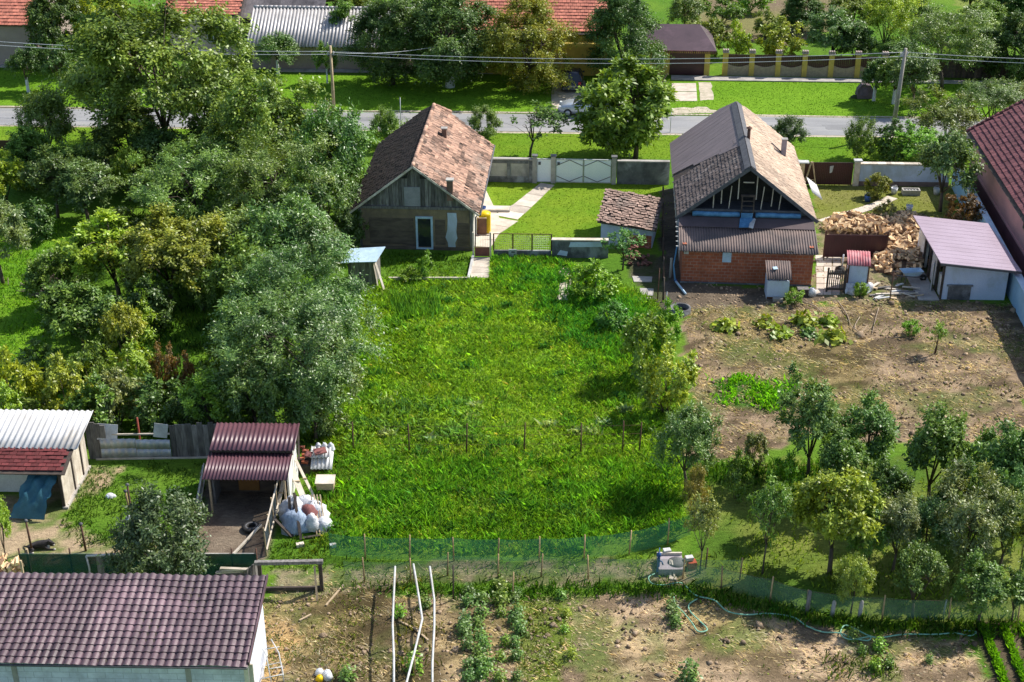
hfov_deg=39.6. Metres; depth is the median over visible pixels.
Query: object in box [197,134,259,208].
tree
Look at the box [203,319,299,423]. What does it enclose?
tree
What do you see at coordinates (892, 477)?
tree
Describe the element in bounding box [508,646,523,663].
garden plant
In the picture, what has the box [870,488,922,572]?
tree
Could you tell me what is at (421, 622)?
trellis pipe
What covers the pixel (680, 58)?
power line
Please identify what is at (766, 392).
green manure
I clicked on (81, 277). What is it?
shrub
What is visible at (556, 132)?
road shoulder
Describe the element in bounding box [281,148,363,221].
tree
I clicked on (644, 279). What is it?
paving
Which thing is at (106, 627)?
long shed
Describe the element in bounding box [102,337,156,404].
shrub
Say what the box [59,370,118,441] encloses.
shrub
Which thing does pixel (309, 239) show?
tree
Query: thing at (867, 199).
bucket
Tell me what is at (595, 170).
driveway gate
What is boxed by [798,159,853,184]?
yard gate
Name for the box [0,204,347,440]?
thicket grass
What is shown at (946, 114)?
tree
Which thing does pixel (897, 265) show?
firewood log
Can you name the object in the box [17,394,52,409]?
shrub
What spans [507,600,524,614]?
garden plant
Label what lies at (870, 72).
tree
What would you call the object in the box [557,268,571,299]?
footpath
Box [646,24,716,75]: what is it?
garage
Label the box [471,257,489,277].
footpath
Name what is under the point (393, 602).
trellis pipe
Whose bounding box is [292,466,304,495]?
plank
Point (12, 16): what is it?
house
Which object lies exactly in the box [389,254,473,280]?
lawn edging
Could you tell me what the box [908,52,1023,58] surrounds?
power line
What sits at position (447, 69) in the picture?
tree
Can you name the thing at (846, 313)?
branch
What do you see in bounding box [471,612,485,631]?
garden plant
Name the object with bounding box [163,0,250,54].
house
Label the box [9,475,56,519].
tarpaulin
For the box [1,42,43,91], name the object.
tree
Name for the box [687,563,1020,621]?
net fence
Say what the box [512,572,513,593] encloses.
stake
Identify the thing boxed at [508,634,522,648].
garden plant
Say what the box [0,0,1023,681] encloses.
ground
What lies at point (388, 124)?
tree
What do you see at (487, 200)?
footpath
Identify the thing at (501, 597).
garden plant
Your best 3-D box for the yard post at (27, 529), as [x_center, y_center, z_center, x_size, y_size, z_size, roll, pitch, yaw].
[-19.689,7.957,57.936,0.166,1.670,0.166,-11,29,-20]
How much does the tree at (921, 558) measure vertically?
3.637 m
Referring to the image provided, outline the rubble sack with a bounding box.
[808,287,815,296]
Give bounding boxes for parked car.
[557,95,607,116]
[561,68,584,89]
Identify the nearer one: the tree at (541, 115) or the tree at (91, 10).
the tree at (541, 115)
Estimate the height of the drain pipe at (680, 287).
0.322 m
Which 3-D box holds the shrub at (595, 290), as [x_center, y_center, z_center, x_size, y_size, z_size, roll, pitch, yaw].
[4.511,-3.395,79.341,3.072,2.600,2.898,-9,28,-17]
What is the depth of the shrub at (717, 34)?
122.77 m
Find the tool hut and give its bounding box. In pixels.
[342,247,384,288]
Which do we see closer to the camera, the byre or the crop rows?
the crop rows
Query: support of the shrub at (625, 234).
on the ground at (230, 516)
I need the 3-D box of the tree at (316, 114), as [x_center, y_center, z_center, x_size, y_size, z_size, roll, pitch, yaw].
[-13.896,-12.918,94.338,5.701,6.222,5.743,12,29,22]
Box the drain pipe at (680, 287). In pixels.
[674,279,686,294]
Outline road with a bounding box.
[0,108,982,136]
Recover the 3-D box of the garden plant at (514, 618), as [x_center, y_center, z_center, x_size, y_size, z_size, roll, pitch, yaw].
[0.126,10.483,54.031,0.918,0.751,0.881,-17,31,-30]
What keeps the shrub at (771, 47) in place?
on the ground at (230, 516)
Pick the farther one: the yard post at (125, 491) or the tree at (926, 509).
the yard post at (125, 491)
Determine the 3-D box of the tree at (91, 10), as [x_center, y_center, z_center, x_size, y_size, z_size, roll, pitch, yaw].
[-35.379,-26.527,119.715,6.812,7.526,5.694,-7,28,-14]
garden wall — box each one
[551,237,608,257]
[915,53,1023,78]
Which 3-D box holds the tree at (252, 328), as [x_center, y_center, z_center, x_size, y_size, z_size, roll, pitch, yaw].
[-9.738,1.225,65.103,9.291,7.294,7.624,19,33,33]
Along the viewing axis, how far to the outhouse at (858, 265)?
80.47 m
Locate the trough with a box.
[901,188,920,195]
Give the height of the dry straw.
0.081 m
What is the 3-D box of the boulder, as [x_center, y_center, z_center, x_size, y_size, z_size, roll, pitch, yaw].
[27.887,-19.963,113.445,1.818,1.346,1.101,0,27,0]
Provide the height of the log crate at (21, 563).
1.150 m
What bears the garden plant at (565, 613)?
on the ground at (230, 516)
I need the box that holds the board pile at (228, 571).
[216,567,246,575]
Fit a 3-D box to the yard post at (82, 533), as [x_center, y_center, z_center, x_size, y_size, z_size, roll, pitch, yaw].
[-17.501,8.019,58.017,0.166,1.486,0.166,-11,29,-20]
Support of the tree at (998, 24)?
on the ground at (230, 516)
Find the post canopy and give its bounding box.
[798,160,808,175]
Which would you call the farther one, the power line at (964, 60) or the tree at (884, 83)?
the tree at (884, 83)
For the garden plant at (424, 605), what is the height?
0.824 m
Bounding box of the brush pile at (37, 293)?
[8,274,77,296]
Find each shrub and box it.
[0,343,46,408]
[0,379,27,409]
[0,495,12,560]
[9,196,55,244]
[10,175,35,190]
[11,335,59,380]
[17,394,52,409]
[32,352,93,410]
[40,316,78,334]
[59,254,89,286]
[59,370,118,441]
[63,339,113,401]
[69,342,125,379]
[75,294,134,345]
[81,146,117,185]
[87,366,144,433]
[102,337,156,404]
[103,206,140,228]
[118,271,176,331]
[119,372,181,436]
[128,297,160,345]
[148,339,174,395]
[160,389,207,436]
[173,350,196,389]
[177,232,230,274]
[184,268,217,310]
[189,345,228,403]
[208,377,284,422]
[255,380,311,433]
[291,389,352,436]
[330,206,369,252]
[398,264,422,282]
[416,249,434,276]
[564,257,622,299]
[594,298,631,331]
[600,227,647,270]
[619,310,676,386]
[636,339,701,413]
[652,296,683,347]
[685,15,731,57]
[699,0,746,25]
[721,445,754,502]
[722,0,775,15]
[723,18,753,53]
[744,431,770,466]
[751,9,785,37]
[753,14,807,54]
[766,449,805,499]
[784,287,804,304]
[854,282,868,296]
[864,172,892,199]
[870,116,915,161]
[873,199,896,216]
[901,318,921,335]
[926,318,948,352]
[944,191,985,221]
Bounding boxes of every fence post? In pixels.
[657,268,659,298]
[669,258,672,277]
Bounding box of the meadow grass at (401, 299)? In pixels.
[309,253,690,555]
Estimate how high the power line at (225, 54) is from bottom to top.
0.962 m
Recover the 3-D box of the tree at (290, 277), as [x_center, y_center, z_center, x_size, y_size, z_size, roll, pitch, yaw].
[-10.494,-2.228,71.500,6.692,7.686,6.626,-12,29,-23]
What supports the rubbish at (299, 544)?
on the ground at (230, 516)
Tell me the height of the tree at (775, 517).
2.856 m
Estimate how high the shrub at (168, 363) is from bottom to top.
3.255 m
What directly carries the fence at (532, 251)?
on the ground at (230, 516)
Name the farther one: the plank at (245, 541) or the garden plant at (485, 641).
the plank at (245, 541)
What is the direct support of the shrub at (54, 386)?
on the ground at (230, 516)
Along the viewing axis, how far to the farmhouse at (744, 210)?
82.74 m
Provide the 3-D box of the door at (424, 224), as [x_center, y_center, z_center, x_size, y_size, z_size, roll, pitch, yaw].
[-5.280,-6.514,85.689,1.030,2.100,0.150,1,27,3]
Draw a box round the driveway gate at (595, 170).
[556,159,611,182]
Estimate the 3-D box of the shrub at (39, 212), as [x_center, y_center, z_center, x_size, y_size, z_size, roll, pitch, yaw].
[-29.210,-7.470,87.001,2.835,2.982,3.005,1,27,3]
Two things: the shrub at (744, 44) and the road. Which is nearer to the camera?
the road
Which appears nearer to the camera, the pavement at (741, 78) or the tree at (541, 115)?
the tree at (541, 115)
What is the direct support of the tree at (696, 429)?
on the ground at (230, 516)
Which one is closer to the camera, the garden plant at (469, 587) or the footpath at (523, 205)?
the garden plant at (469, 587)
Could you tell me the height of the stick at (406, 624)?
0.090 m
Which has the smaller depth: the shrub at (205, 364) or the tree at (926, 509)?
the tree at (926, 509)
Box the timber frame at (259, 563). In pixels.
[254,559,323,600]
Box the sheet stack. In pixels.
[299,442,334,473]
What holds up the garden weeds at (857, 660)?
on the ground at (230, 516)
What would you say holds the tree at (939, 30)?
on the ground at (230, 516)
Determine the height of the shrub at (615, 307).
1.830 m
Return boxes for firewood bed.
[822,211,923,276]
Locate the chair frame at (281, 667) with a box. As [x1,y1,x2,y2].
[261,639,283,681]
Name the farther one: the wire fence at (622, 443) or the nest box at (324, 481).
the wire fence at (622, 443)
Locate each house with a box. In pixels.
[0,0,72,64]
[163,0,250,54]
[246,5,414,68]
[457,0,613,75]
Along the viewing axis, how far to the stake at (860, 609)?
54.11 m
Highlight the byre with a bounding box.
[0,409,92,508]
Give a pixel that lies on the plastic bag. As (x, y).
(325, 675)
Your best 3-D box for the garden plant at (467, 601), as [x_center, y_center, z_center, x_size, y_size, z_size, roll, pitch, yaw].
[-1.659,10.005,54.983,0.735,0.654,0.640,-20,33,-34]
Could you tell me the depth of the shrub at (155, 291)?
75.44 m
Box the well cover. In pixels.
[656,552,685,580]
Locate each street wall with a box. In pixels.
[488,154,669,184]
[852,159,950,186]
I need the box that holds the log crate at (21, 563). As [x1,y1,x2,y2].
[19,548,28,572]
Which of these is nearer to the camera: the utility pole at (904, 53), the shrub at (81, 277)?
the shrub at (81, 277)
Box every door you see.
[238,480,259,489]
[415,216,432,248]
[669,53,704,74]
[930,260,935,290]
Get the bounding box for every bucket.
[864,193,870,201]
[891,185,897,194]
[906,203,912,211]
[933,187,939,194]
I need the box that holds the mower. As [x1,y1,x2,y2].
[835,254,844,272]
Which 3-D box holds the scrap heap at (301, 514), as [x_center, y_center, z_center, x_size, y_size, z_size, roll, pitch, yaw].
[-8.718,7.104,59.584,2.510,1.539,2.148,0,27,0]
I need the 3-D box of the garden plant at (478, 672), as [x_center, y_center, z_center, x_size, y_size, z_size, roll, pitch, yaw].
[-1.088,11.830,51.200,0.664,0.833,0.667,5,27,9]
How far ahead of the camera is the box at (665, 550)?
57.53 m
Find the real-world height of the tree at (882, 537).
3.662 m
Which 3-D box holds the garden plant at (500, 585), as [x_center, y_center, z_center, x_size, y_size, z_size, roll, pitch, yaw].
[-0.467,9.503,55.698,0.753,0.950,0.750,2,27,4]
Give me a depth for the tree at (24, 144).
93.27 m
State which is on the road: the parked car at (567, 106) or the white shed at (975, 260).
the parked car at (567, 106)
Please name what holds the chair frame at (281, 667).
on the ground at (230, 516)
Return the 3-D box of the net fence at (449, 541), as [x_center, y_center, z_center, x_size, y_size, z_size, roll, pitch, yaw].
[0.062,8.203,57.781,14.928,1.372,1.341,-3,27,-5]
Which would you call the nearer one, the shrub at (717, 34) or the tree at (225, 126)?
the tree at (225, 126)
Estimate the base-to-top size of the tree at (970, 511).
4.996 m
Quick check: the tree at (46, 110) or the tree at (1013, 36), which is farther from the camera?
the tree at (1013, 36)
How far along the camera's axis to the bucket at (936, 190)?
94.33 m
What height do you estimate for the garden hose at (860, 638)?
0.048 m
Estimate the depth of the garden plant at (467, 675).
51.05 m
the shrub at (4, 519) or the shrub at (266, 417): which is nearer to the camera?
the shrub at (4, 519)
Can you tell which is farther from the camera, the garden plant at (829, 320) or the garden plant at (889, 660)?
the garden plant at (829, 320)
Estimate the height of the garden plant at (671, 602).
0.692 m
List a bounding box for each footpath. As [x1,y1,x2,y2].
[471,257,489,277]
[474,216,517,246]
[483,191,498,224]
[495,183,553,219]
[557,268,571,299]
[818,196,897,221]
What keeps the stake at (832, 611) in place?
on the ground at (230, 516)
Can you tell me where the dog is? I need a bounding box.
[24,538,55,553]
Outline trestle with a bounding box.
[805,162,815,183]
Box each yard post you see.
[24,519,32,547]
[79,522,86,550]
[124,489,129,509]
[125,483,130,504]
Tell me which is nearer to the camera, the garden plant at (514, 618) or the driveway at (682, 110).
the garden plant at (514, 618)
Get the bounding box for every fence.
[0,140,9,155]
[18,548,257,575]
[85,417,215,459]
[194,463,204,526]
[263,480,280,555]
[348,518,685,562]
[352,421,641,453]
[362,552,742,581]
[493,233,551,256]
[662,186,664,301]
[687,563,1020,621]
[722,48,888,77]
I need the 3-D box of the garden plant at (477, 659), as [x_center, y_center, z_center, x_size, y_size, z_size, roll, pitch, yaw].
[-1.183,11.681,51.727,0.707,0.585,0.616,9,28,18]
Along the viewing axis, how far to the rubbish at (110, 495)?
61.75 m
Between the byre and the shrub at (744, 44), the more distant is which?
the shrub at (744, 44)
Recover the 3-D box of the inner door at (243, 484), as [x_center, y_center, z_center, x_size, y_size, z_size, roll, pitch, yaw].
[-11.475,5.888,61.875,0.900,1.400,0.058,0,27,1]
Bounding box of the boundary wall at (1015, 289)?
[951,170,1023,325]
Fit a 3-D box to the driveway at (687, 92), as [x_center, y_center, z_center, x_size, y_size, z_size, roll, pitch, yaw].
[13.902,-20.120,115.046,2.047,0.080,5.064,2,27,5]
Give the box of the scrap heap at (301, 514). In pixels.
[274,492,333,539]
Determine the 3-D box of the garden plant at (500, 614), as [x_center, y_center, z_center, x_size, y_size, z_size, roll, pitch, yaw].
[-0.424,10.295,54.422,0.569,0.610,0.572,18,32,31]
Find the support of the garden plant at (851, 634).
on the ground at (230, 516)
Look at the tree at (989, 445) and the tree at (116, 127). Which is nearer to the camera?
the tree at (989, 445)
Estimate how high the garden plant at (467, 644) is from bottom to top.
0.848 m
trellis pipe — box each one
[391,566,396,681]
[406,563,422,681]
[429,566,435,681]
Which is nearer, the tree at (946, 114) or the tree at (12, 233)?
the tree at (12, 233)
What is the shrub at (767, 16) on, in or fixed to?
on the ground at (230, 516)
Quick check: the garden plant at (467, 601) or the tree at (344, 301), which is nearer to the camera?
the garden plant at (467, 601)
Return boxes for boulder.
[850,83,872,98]
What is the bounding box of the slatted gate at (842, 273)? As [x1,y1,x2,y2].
[825,267,847,292]
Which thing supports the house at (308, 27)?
on the ground at (230, 516)
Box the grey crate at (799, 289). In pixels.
[797,287,808,296]
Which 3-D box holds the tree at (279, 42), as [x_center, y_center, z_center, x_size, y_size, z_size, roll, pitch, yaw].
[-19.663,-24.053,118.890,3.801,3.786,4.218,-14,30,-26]
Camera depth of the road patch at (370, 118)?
108.89 m
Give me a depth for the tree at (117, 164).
91.86 m
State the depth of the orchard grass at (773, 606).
55.73 m
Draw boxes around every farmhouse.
[349,103,494,250]
[670,101,818,286]
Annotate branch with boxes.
[803,301,833,312]
[837,300,855,329]
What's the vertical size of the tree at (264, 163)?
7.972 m
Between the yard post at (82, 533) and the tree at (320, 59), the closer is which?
the yard post at (82, 533)
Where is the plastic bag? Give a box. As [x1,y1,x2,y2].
[315,668,332,681]
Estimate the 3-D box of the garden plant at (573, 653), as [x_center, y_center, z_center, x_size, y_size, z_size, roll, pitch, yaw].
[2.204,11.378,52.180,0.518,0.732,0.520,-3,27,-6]
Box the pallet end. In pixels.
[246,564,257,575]
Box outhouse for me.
[764,260,791,301]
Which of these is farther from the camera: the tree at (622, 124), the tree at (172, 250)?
the tree at (622, 124)
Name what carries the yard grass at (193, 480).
on the ground at (230, 516)
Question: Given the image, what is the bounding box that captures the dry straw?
[263,299,1023,681]
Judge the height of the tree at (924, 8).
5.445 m
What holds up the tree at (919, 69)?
on the ground at (230, 516)
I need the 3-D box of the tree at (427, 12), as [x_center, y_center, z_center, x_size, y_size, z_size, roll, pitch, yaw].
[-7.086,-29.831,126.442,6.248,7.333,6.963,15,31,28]
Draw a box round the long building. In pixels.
[966,99,1023,276]
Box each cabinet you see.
[477,210,490,233]
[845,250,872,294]
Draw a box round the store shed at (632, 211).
[596,188,662,247]
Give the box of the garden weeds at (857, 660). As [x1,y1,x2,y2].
[265,298,1023,681]
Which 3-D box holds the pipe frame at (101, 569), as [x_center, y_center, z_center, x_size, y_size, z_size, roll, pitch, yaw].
[-16.156,8.923,56.371,1.362,1.161,0.090,-2,27,-3]
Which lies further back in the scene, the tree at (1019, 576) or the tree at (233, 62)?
the tree at (233, 62)
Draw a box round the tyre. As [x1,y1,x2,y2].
[242,521,260,533]
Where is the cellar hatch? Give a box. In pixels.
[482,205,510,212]
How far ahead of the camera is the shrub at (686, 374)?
67.18 m
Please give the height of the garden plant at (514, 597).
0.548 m
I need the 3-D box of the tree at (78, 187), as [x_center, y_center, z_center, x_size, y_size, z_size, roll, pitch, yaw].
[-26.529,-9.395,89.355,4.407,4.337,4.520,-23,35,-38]
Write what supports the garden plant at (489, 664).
on the ground at (230, 516)
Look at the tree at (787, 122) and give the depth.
100.90 m
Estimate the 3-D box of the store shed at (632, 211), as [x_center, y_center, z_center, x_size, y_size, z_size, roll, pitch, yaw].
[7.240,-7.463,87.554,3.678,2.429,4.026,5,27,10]
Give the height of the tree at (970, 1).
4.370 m
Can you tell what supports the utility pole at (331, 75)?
on the ground at (230, 516)
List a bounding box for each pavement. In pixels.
[279,68,492,73]
[671,75,1023,84]
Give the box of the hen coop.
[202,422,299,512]
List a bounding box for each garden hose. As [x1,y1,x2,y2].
[648,573,976,640]
[673,596,707,632]
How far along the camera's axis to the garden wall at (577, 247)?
84.82 m
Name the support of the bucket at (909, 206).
on the ground at (230, 516)
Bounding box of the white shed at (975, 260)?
[907,215,1021,300]
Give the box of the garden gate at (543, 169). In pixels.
[537,158,550,181]
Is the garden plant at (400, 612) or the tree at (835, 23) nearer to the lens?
the garden plant at (400, 612)
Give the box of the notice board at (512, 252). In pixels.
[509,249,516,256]
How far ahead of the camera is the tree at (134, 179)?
88.68 m
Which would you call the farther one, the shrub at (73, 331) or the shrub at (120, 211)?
the shrub at (120, 211)
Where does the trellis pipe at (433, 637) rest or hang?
on the ground at (230, 516)
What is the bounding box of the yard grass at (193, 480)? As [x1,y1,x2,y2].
[58,431,357,570]
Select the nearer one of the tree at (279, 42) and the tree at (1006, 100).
the tree at (1006, 100)
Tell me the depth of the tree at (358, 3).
127.97 m
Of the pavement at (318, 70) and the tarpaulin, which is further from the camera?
the pavement at (318, 70)
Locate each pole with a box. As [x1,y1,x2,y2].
[327,45,334,111]
[875,292,917,294]
[890,48,907,134]
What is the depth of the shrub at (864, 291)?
79.91 m
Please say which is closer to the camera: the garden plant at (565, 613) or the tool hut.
the garden plant at (565, 613)
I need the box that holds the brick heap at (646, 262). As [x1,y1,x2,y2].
[625,245,651,265]
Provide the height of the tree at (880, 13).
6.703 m
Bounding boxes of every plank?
[233,523,261,553]
[274,481,283,512]
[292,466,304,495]
[294,456,315,499]
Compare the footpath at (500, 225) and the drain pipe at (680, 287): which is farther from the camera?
the footpath at (500, 225)
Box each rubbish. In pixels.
[105,493,115,498]
[296,542,303,547]
[329,543,336,547]
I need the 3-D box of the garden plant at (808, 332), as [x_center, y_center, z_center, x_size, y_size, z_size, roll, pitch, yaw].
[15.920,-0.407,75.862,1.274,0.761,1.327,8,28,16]
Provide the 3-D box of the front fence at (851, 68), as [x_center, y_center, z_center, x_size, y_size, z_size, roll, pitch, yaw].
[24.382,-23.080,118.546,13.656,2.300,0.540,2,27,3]
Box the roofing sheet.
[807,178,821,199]
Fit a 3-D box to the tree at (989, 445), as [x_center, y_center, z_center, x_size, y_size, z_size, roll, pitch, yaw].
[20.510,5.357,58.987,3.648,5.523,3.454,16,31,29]
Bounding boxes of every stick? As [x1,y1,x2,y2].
[325,585,343,605]
[399,620,417,629]
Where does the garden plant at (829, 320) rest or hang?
on the ground at (230, 516)
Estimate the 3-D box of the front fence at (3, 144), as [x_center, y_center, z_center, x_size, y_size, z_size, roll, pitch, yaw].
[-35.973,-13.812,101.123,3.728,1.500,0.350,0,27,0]
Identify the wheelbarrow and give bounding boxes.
[894,267,926,283]
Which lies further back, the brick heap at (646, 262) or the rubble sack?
the brick heap at (646, 262)
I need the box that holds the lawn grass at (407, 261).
[0,71,1004,276]
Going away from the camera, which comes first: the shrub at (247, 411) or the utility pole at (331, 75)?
the shrub at (247, 411)
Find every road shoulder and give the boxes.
[0,106,987,118]
[0,125,969,138]
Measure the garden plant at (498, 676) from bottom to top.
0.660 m
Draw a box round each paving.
[632,276,653,301]
[815,255,840,294]
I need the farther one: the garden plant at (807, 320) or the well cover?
the garden plant at (807, 320)
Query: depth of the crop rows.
52.31 m
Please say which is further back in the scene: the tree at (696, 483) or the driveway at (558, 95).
the driveway at (558, 95)
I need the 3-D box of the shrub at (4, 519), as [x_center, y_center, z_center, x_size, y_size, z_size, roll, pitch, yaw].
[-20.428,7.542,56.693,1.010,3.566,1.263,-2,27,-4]
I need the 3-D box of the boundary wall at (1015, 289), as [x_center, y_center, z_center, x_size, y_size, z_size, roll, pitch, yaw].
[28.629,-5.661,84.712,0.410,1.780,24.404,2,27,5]
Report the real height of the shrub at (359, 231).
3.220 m
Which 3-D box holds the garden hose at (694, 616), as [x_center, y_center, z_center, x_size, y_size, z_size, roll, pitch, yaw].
[6.812,10.452,54.411,0.975,0.048,2.242,-2,27,-5]
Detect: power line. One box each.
[0,41,328,51]
[0,45,330,54]
[331,54,903,63]
[332,51,900,58]
[334,30,494,53]
[906,56,1016,62]
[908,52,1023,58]
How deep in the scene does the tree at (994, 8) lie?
128.65 m
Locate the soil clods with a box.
[264,213,1023,681]
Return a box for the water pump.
[656,547,663,572]
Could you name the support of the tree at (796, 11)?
on the ground at (230, 516)
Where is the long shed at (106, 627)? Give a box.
[0,572,267,681]
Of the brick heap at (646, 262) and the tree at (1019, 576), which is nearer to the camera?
the tree at (1019, 576)
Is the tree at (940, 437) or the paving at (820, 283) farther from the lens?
the paving at (820, 283)
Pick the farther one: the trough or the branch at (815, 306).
the trough
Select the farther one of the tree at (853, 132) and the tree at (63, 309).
the tree at (853, 132)
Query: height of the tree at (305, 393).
4.528 m
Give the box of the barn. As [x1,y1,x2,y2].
[241,0,334,46]
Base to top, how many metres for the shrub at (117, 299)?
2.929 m
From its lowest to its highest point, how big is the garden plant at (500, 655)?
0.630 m
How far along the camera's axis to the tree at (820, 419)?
61.36 m
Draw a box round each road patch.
[357,116,410,120]
[459,119,486,123]
[822,124,876,130]
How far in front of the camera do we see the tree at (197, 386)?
64.83 m
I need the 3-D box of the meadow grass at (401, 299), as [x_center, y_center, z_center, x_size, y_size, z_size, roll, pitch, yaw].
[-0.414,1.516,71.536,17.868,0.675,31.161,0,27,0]
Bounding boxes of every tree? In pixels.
[0,147,25,206]
[0,195,38,283]
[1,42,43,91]
[3,123,63,189]
[11,80,78,147]
[11,144,79,217]
[18,248,73,299]
[20,0,89,74]
[33,34,74,84]
[34,278,115,350]
[44,0,259,166]
[44,129,105,176]
[52,156,126,222]
[52,206,159,296]
[57,52,151,139]
[59,0,130,32]
[82,98,174,174]
[96,477,214,575]
[97,202,230,298]
[98,297,147,366]
[109,145,151,200]
[120,167,189,210]
[122,130,250,221]
[126,117,188,175]
[152,40,259,131]
[166,251,225,295]
[171,116,243,190]
[173,366,244,427]
[194,201,273,270]
[195,231,283,295]
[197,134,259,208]
[198,58,332,188]
[199,274,296,357]
[203,283,397,416]
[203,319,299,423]
[204,91,269,142]
[207,123,339,214]
[231,223,376,355]
[233,187,290,221]
[240,191,329,270]
[255,30,299,74]
[267,97,343,178]
[267,353,355,439]
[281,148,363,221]
[282,217,350,288]
[290,97,384,221]
[290,320,367,413]
[310,39,338,82]
[312,287,362,355]
[323,155,363,190]
[328,0,356,24]
[330,0,373,6]
[336,0,443,88]
[368,103,408,140]
[369,0,510,87]
[406,0,456,45]
[465,103,502,138]
[473,0,581,95]
[509,100,574,157]
[568,50,678,159]
[579,0,674,77]
[648,400,725,489]
[663,0,705,23]
[679,462,710,524]
[683,486,720,573]
[747,469,796,573]
[756,481,793,533]
[770,113,810,147]
[772,360,846,477]
[776,0,825,31]
[787,464,888,574]
[799,4,877,53]
[816,425,878,479]
[821,0,871,27]
[827,22,879,59]
[833,551,878,616]
[836,388,901,468]
[842,115,883,158]
[843,496,899,564]
[859,56,889,100]
[860,0,926,55]
[861,451,914,504]
[870,35,918,57]
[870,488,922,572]
[872,53,909,103]
[881,46,941,107]
[885,0,946,39]
[892,537,953,618]
[893,119,938,161]
[900,84,983,140]
[901,1,1001,88]
[901,394,973,500]
[902,495,954,550]
[910,128,987,211]
[924,453,1022,573]
[934,455,980,505]
[944,546,1023,623]
[946,76,1023,124]
[952,27,998,80]
[953,13,1002,45]
[956,0,1009,25]
[959,0,984,14]
[963,413,1023,490]
[977,482,1023,565]
[980,5,1023,82]
[991,0,1023,23]
[991,461,1023,543]
[999,557,1023,621]
[1003,80,1023,102]
[1007,514,1023,569]
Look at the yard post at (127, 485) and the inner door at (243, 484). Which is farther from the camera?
the inner door at (243, 484)
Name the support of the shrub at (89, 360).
on the ground at (230, 516)
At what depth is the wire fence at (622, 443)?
64.68 m
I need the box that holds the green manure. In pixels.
[704,371,798,413]
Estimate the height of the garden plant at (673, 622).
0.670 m
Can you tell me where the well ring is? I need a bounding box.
[670,303,690,315]
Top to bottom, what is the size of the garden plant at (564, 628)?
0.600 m
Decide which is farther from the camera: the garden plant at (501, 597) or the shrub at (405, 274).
the shrub at (405, 274)
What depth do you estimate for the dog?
58.27 m
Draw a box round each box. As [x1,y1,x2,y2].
[315,474,335,491]
[663,547,670,552]
[685,555,696,569]
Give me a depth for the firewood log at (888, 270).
82.69 m
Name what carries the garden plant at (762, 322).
on the ground at (230, 516)
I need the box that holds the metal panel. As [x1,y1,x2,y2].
[823,230,888,257]
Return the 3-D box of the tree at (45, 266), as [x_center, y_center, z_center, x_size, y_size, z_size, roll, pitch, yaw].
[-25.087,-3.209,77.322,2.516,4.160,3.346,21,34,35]
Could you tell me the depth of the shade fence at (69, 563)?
56.34 m
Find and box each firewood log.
[0,561,7,567]
[15,557,18,565]
[884,268,892,272]
[894,263,901,268]
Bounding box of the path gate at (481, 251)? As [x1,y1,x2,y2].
[472,232,490,255]
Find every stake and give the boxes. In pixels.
[452,565,453,599]
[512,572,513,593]
[705,548,707,568]
[805,590,811,614]
[830,600,835,616]
[857,600,863,618]
[889,271,893,299]
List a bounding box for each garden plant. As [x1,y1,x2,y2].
[338,662,358,681]
[394,603,406,618]
[401,644,423,675]
[416,591,432,609]
[454,616,472,639]
[456,608,472,629]
[458,665,477,681]
[459,632,475,650]
[460,592,478,608]
[461,582,477,597]
[461,654,474,670]
[469,643,486,659]
[470,600,491,619]
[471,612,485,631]
[471,651,483,669]
[472,625,488,640]
[473,659,490,681]
[474,587,489,603]
[474,633,492,652]
[478,647,497,675]
[490,585,509,607]
[490,664,507,681]
[491,574,508,592]
[494,602,508,620]
[494,648,509,662]
[499,631,512,649]
[504,607,525,628]
[507,591,520,603]
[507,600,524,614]
[508,615,528,637]
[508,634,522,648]
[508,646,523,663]
[510,584,522,596]
[510,668,523,681]
[555,585,569,600]
[559,604,571,619]
[559,619,570,632]
[565,642,578,659]
[662,602,683,619]
[663,593,679,609]
[667,610,683,629]
[672,655,703,681]
[702,317,741,335]
[752,313,780,328]
[766,322,793,340]
[788,309,824,329]
[799,326,821,340]
[813,310,839,328]
[813,326,852,345]
[846,623,862,644]
[856,642,869,656]
[868,654,884,672]
[871,632,888,654]
[883,653,894,670]
[924,650,935,664]
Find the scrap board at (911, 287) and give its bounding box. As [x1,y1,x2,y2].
[902,286,920,288]
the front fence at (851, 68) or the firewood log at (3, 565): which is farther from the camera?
the front fence at (851, 68)
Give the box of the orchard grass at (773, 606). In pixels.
[327,456,1023,681]
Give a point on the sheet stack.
(318, 456)
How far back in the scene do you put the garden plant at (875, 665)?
51.50 m
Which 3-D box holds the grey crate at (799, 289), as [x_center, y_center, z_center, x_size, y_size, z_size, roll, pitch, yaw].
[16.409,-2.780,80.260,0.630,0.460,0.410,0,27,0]
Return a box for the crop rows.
[977,619,1023,681]
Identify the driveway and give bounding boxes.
[551,80,585,108]
[670,107,716,113]
[672,83,696,100]
[698,82,713,100]
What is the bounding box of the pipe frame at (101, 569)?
[85,553,114,573]
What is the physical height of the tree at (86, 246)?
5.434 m
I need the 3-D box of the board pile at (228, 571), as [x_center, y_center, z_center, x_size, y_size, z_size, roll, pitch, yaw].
[-10.837,9.145,56.373,1.750,0.605,0.587,0,27,0]

